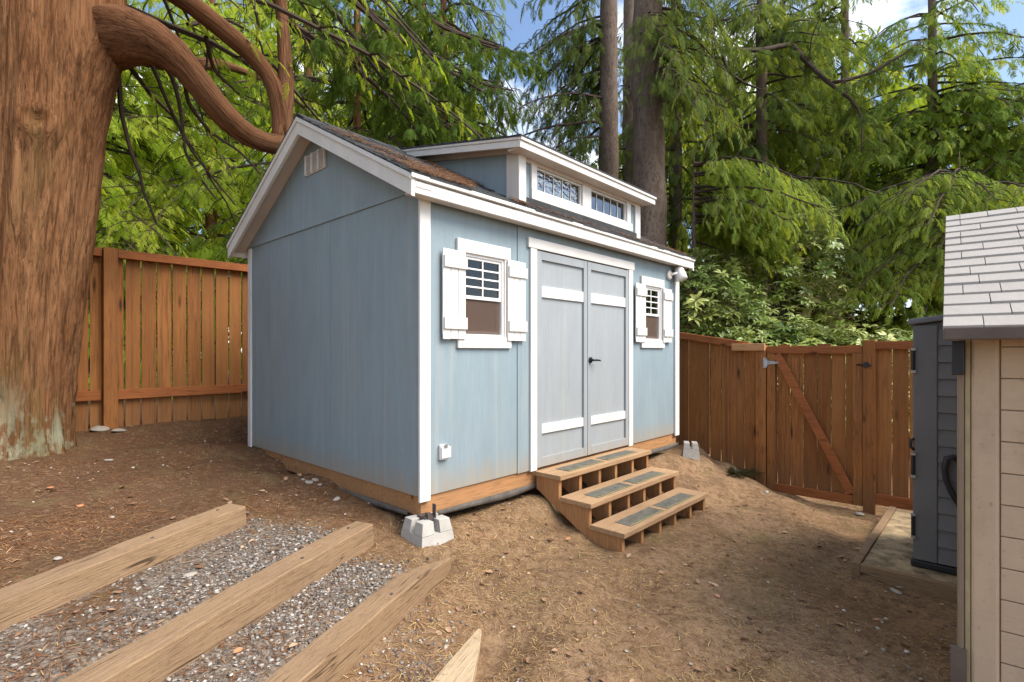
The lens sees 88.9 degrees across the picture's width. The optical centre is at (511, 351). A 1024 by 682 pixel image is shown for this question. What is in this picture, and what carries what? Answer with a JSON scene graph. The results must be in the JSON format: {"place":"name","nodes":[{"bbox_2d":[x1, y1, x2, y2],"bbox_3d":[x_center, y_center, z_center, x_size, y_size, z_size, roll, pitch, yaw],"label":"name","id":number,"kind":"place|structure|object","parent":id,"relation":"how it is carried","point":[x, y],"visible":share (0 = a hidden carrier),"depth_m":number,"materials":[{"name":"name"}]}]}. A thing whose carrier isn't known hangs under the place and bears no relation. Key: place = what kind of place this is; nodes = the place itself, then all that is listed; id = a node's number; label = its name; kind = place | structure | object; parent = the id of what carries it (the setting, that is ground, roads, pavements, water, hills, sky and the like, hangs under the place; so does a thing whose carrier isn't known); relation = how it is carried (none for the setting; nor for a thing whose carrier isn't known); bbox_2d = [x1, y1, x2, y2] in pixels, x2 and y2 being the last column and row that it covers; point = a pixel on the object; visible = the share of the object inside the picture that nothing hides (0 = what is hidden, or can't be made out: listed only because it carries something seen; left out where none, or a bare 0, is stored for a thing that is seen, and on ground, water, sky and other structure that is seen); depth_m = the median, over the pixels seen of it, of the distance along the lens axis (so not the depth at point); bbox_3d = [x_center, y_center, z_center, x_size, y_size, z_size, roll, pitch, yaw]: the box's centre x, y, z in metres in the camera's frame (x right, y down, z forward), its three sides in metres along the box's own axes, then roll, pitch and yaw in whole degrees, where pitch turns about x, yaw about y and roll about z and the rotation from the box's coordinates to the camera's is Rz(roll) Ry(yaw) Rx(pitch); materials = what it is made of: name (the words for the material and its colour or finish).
{"place":"outdoors","nodes":[
{"label":"outdoors","id":0,"kind":"place"},
{"bbox_2d":[0,354,956,681],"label":"ground","id":1,"kind":"structure","parent":0,"point":[744,526],"depth_m":3.19,"materials":[{"name":"soil"}]},
{"bbox_2d":[53,556,62,560],"bbox_3d":[-2.297,1.047,2.642,0.040,0.019,0.047,2,-8,2],"label":"stone","id":2,"kind":"object","parent":1,"relation":"on","point":[57,558],"visible":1,"depth_m":2.63,"materials":[{"name":"white stone"}]},
{"bbox_2d":[88,425,109,431],"bbox_3d":[-4.312,0.809,5.469,0.182,0.064,0.214,4,1,-23],"label":"stone","id":3,"kind":"object","parent":1,"relation":"on","point":[98,428],"visible":0.94,"depth_m":5.40,"materials":[{"name":"beige stone"}]},
{"bbox_2d":[111,428,126,432],"bbox_3d":[-4.088,0.819,5.416,0.108,0.044,0.170,1,-8,8],"label":"stone","id":4,"kind":"object","parent":1,"relation":"on","point":[118,430],"visible":0.96,"depth_m":5.39,"materials":[{"name":"grey stone"}]},
{"bbox_2d":[0,503,246,630],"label":"landscape timber","id":5,"kind":"object","parent":1,"relation":"on","point":[38,594],"visible":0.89,"depth_m":2.63,"materials":[{"name":"brown wood"}]},
{"bbox_2d":[75,247,247,430],"bbox_3d":[-3.100,0.000,6.847,0.141,2.200,7.627,0,0,43],"label":"board fence","id":6,"kind":"object","parent":1,"relation":"on","point":[107,394],"visible":0.25,"depth_m":5.95,"materials":[{"name":"brown wood"}]},
{"bbox_2d":[88,66,242,399],"bbox_3d":[-7.249,-4.941,10.328,4.096,12.918,6.423,0,0,0],"label":"cedar tree","id":7,"kind":"object","parent":1,"relation":"on","point":[159,230],"visible":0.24,"depth_m":10.53,"materials":[{"name":"green plant"}]},
{"bbox_2d":[183,571,197,576],"bbox_3d":[-1.653,1.145,2.679,0.069,0.018,0.043,-2,7,-29],"label":"stone","id":8,"kind":"object","parent":1,"relation":"on","point":[190,574],"visible":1,"depth_m":2.67,"materials":[{"name":"white stone"}]},
{"bbox_2d":[88,0,295,384],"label":"cedar tree","id":9,"kind":"object","parent":1,"relation":"on","point":[210,251],"visible":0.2,"depth_m":11.67,"materials":[{"name":"green plant"}]},
{"bbox_2d":[0,416,387,681],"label":"cedar duff","id":10,"kind":"object","parent":1,"relation":"on","point":[90,535],"visible":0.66,"depth_m":3.00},
{"bbox_2d":[59,521,373,681],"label":"landscape timber","id":11,"kind":"object","parent":1,"relation":"on","point":[169,648],"visible":0.94,"depth_m":2.39,"materials":[{"name":"brown wood"}]},
{"bbox_2d":[0,516,481,681],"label":"gravel","id":12,"kind":"structure","parent":1,"relation":"on","point":[316,598],"depth_m":2.60,"materials":[{"name":"grey gravel"}]},
{"bbox_2d":[0,0,550,460],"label":"cedar","id":13,"kind":"object","parent":1,"relation":"on","point":[64,64],"visible":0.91,"depth_m":4.58,"materials":[{"name":"green plant"}]},
{"bbox_2d":[171,0,398,291],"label":"cedar tree","id":14,"kind":"object","parent":1,"relation":"on","point":[309,73],"visible":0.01,"depth_m":15.45,"materials":[{"name":"green plant"}]},
{"bbox_2d":[144,0,483,333],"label":"cedar tree","id":15,"kind":"object","parent":1,"relation":"on","point":[355,127],"visible":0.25,"depth_m":8.70,"materials":[{"name":"green plant"}]},
{"bbox_2d":[264,557,450,681],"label":"landscape timber","id":16,"kind":"object","parent":1,"relation":"on","point":[337,651],"visible":0.99,"depth_m":2.49,"materials":[{"name":"brown wood"}]},
{"bbox_2d":[333,2,512,140],"bbox_3d":[-2.797,-6.648,15.842,7.230,15.504,7.045,0,0,0],"label":"cedar tree","id":17,"kind":"object","parent":1,"relation":"on","point":[488,121],"depth_m":14.88,"materials":[{"name":"green plant"}]},
{"bbox_2d":[401,503,453,547],"bbox_3d":[-0.567,1.195,3.484,0.290,0.360,0.290,0,0,-44],"label":"pier block","id":18,"kind":"object","parent":1,"relation":"on","point":[427,529],"depth_m":3.43,"materials":[{"name":"concrete"}]},
{"bbox_2d":[361,0,543,146],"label":"cedar tree","id":19,"kind":"object","parent":1,"relation":"on","point":[485,128],"visible":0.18,"depth_m":10.27,"materials":[{"name":"green plant"}]},
{"bbox_2d":[432,629,481,681],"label":"landscape timber","id":20,"kind":"object","parent":1,"relation":"on","point":[461,665],"visible":0.85,"depth_m":2.50,"materials":[{"name":"beige wood"}]},
{"bbox_2d":[226,113,695,514],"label":"garden shed","id":21,"kind":"structure","parent":1,"relation":"on","point":[419,342],"depth_m":4.31,"materials":[{"name":"blue paint"}]},
{"bbox_2d":[466,253,503,336],"bbox_3d":[-0.232,-0.412,3.944,0.056,0.625,0.440,0,0,43],"label":"window","id":22,"kind":"structure","parent":21,"relation":"in","point":[484,275],"depth_m":3.96,"materials":[{"name":"white plastic"}]},
{"bbox_2d":[325,125,687,255],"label":"roof needles","id":23,"kind":"object","parent":21,"relation":"on","point":[462,182],"visible":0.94,"depth_m":4.01,"materials":[{"name":"brown plant"}]},
{"bbox_2d":[537,250,586,467],"bbox_3d":[0.442,0.063,4.641,0.045,1.826,0.734,0,0,43],"label":"door","id":24,"kind":"structure","parent":21,"relation":"in","point":[561,280],"depth_m":4.62,"materials":[{"name":"grey paint"}]},
{"bbox_2d":[587,262,628,454],"bbox_3d":[0.967,0.063,5.171,0.097,1.826,0.744,0,0,43],"label":"door","id":25,"kind":"structure","parent":21,"relation":"in","point":[607,286],"depth_m":5.18,"materials":[{"name":"grey paint"}]},
{"bbox_2d":[646,286,660,339],"bbox_3d":[1.550,-0.425,5.865,0.056,0.620,0.410,0,0,43],"label":"window frame","id":26,"kind":"structure","parent":21,"relation":"in","point":[653,299],"depth_m":5.92,"materials":[{"name":"white plastic"}]},
{"bbox_2d":[666,266,687,281],"bbox_3d":[1.932,-0.918,6.161,0.275,0.183,0.146,0,0,-3],"label":"security light","id":27,"kind":"object","parent":21,"relation":"attached to","point":[679,273],"visible":1,"depth_m":6.12,"materials":[{"name":"paint"}]},
{"bbox_2d":[0,418,948,681],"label":"scattered pebbles","id":28,"kind":"object","parent":1,"relation":"on","point":[590,678],"visible":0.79,"depth_m":2.83,"materials":[{"name":"grey stone"}]},
{"bbox_2d":[6,442,942,681],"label":"fallen leaves","id":29,"kind":"object","parent":1,"relation":"on","point":[449,629],"visible":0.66,"depth_m":3.08,"materials":[{"name":"brown plant"}]},
{"bbox_2d":[100,0,1023,388],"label":"wood","id":30,"kind":"object","parent":1,"relation":"on","point":[746,62],"visible":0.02,"depth_m":17.73,"materials":[{"name":"green plant"}]},
{"bbox_2d":[503,0,625,177],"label":"fir tree","id":31,"kind":"object","parent":1,"relation":"on","point":[602,85],"visible":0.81,"depth_m":10.90,"materials":[{"name":"green plant"}]},
{"bbox_2d":[535,447,708,551],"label":"wooden steps","id":32,"kind":"structure","parent":1,"relation":"on","point":[578,507],"depth_m":4.42,"materials":[{"name":"brown wood"}]},
{"bbox_2d":[568,0,684,202],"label":"fir tree","id":33,"kind":"object","parent":1,"relation":"on","point":[625,157],"visible":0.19,"depth_m":13.84,"materials":[{"name":"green plant"}]},
{"bbox_2d":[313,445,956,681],"bbox_3d":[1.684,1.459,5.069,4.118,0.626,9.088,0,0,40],"label":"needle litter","id":34,"kind":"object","parent":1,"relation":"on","point":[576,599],"visible":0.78,"depth_m":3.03,"materials":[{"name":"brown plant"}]},
{"bbox_2d":[616,0,753,246],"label":"fir tree","id":35,"kind":"object","parent":1,"relation":"on","point":[656,82],"visible":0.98,"depth_m":9.23,"materials":[{"name":"green plant"}]},
{"bbox_2d":[617,0,754,325],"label":"fir tree","id":36,"kind":"object","parent":1,"relation":"on","point":[675,151],"visible":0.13,"depth_m":14.33,"materials":[{"name":"green plant"}]},
{"bbox_2d":[681,441,699,460],"bbox_3d":[2.154,1.207,6.294,0.209,0.230,0.209,0,0,14],"label":"pier block","id":37,"kind":"object","parent":1,"relation":"on","point":[689,452],"depth_m":6.21,"materials":[{"name":"concrete"}]},
{"bbox_2d":[676,332,766,486],"bbox_3d":[2.138,0.745,7.384,2.772,2.510,0.176,0,0,44],"label":"board fence","id":38,"kind":"object","parent":1,"relation":"on","point":[744,408],"visible":0.41,"depth_m":6.77,"materials":[{"name":"brown wood"}]},
{"bbox_2d":[763,344,871,505],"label":"wooden gate","id":39,"kind":"structure","parent":38,"relation":"attached to","point":[842,456],"depth_m":6.06,"materials":[{"name":"brown wood"}]},
{"bbox_2d":[679,247,778,392],"bbox_3d":[3.159,-0.183,8.752,2.414,3.177,2.446,0,0,0],"label":"rhododendron","id":40,"kind":"object","parent":1,"relation":"on","point":[734,294],"visible":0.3,"depth_m":8.22,"materials":[{"name":"green plant"}]},
{"bbox_2d":[725,467,764,479],"bbox_3d":[2.761,1.477,6.341,0.622,0.078,0.496,0,0,0],"label":"plant","id":41,"kind":"object","parent":1,"relation":"on","point":[737,473],"visible":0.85,"depth_m":6.33,"materials":[{"name":"green plant"}]},
{"bbox_2d":[675,155,849,334],"bbox_3d":[4.404,-0.999,8.909,2.528,5.202,3.214,0,0,0],"label":"hemlock tree","id":42,"kind":"object","parent":1,"relation":"on","point":[728,210],"visible":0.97,"depth_m":8.84,"materials":[{"name":"green plant"}]},
{"bbox_2d":[710,305,836,429],"bbox_3d":[3.930,0.485,7.998,2.216,2.344,2.212,0,0,-39],"label":"rhododendron","id":43,"kind":"object","parent":1,"relation":"on","point":[779,330],"visible":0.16,"depth_m":7.62,"materials":[{"name":"green plant"}]},
{"bbox_2d":[712,173,865,433],"bbox_3d":[5.084,-0.879,10.041,2.857,4.968,2.935,0,0,0],"label":"rhododendron","id":44,"kind":"object","parent":1,"relation":"on","point":[832,307],"visible":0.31,"depth_m":9.48,"materials":[{"name":"green plant"}]},
{"bbox_2d":[666,0,936,331],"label":"fir tree","id":45,"kind":"object","parent":1,"relation":"on","point":[766,56],"visible":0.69,"depth_m":11.46,"materials":[{"name":"green plant"}]},
{"bbox_2d":[682,0,920,332],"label":"fir tree","id":46,"kind":"object","parent":1,"relation":"on","point":[784,2],"visible":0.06,"depth_m":14.11,"materials":[{"name":"green plant"}]},
{"bbox_2d":[777,319,909,441],"bbox_3d":[4.747,0.619,7.549,2.197,2.178,2.280,0,0,44],"label":"rhododendron","id":47,"kind":"object","parent":1,"relation":"on","point":[838,336],"visible":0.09,"depth_m":7.28,"materials":[{"name":"green plant"}]},
{"bbox_2d":[730,0,958,340],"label":"fir tree","id":48,"kind":"object","parent":1,"relation":"on","point":[829,15],"visible":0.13,"depth_m":13.35,"materials":[{"name":"green plant"}]},
{"bbox_2d":[854,512,864,515],"bbox_3d":[3.662,1.716,5.504,0.085,0.041,0.101,4,-8,-7],"label":"stone","id":49,"kind":"object","parent":1,"relation":"on","point":[858,513],"visible":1,"depth_m":5.47,"materials":[{"name":"grey stone"}]},
{"bbox_2d":[863,340,912,514],"bbox_3d":[4.503,0.938,5.159,1.724,2.125,0.120,0,0,43],"label":"board fence","id":50,"kind":"object","parent":1,"relation":"on","point":[887,423],"visible":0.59,"depth_m":5.61,"materials":[{"name":"brown wood"}]},
{"bbox_2d":[890,588,901,594],"bbox_3d":[2.650,1.655,3.603,0.048,0.020,0.085,1,5,-9],"label":"stone","id":51,"kind":"object","parent":1,"relation":"on","point":[896,591],"visible":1,"depth_m":3.59,"materials":[{"name":"grey stone"}]},
{"bbox_2d":[872,316,929,459],"bbox_3d":[5.832,0.599,7.721,2.178,2.219,2.150,0,0,0],"label":"rhododendron","id":52,"kind":"object","parent":1,"relation":"on","point":[899,334],"visible":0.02,"depth_m":7.70,"materials":[{"name":"green plant"}]},
{"bbox_2d":[851,506,956,602],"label":"timber framed slab","id":53,"kind":"structure","parent":1,"relation":"on","point":[884,554],"depth_m":3.83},
{"bbox_2d":[908,315,956,575],"bbox_3d":[3.540,0.602,3.728,1.065,1.924,0.862,0,0,43],"label":"storage cabinet","id":54,"kind":"object","parent":53,"relation":"on","point":[934,477],"visible":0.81,"depth_m":3.72,"materials":[{"name":"grey plastic"}]},
{"bbox_2d":[791,152,1023,324],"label":"hemlock tree","id":55,"kind":"object","parent":1,"relation":"on","point":[941,190],"visible":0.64,"depth_m":8.65,"materials":[{"name":"green plant"}]},
{"bbox_2d":[795,0,1023,340],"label":"cedar tree","id":56,"kind":"object","parent":1,"relation":"on","point":[952,99],"visible":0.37,"depth_m":11.72,"materials":[{"name":"green plant"}]},
{"bbox_2d":[892,82,1023,357],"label":"cedar tree","id":57,"kind":"object","parent":1,"relation":"on","point":[1018,158],"visible":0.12,"depth_m":11.18,"materials":[{"name":"green plant"}]},
{"bbox_2d":[943,206,1023,681],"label":"resin shed","id":58,"kind":"structure","parent":1,"relation":"on","point":[983,316],"depth_m":2.24,"materials":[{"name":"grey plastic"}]},
{"bbox_2d":[108,0,1023,350],"label":"sky","id":59,"kind":"structure","parent":0,"point":[883,13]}
]}

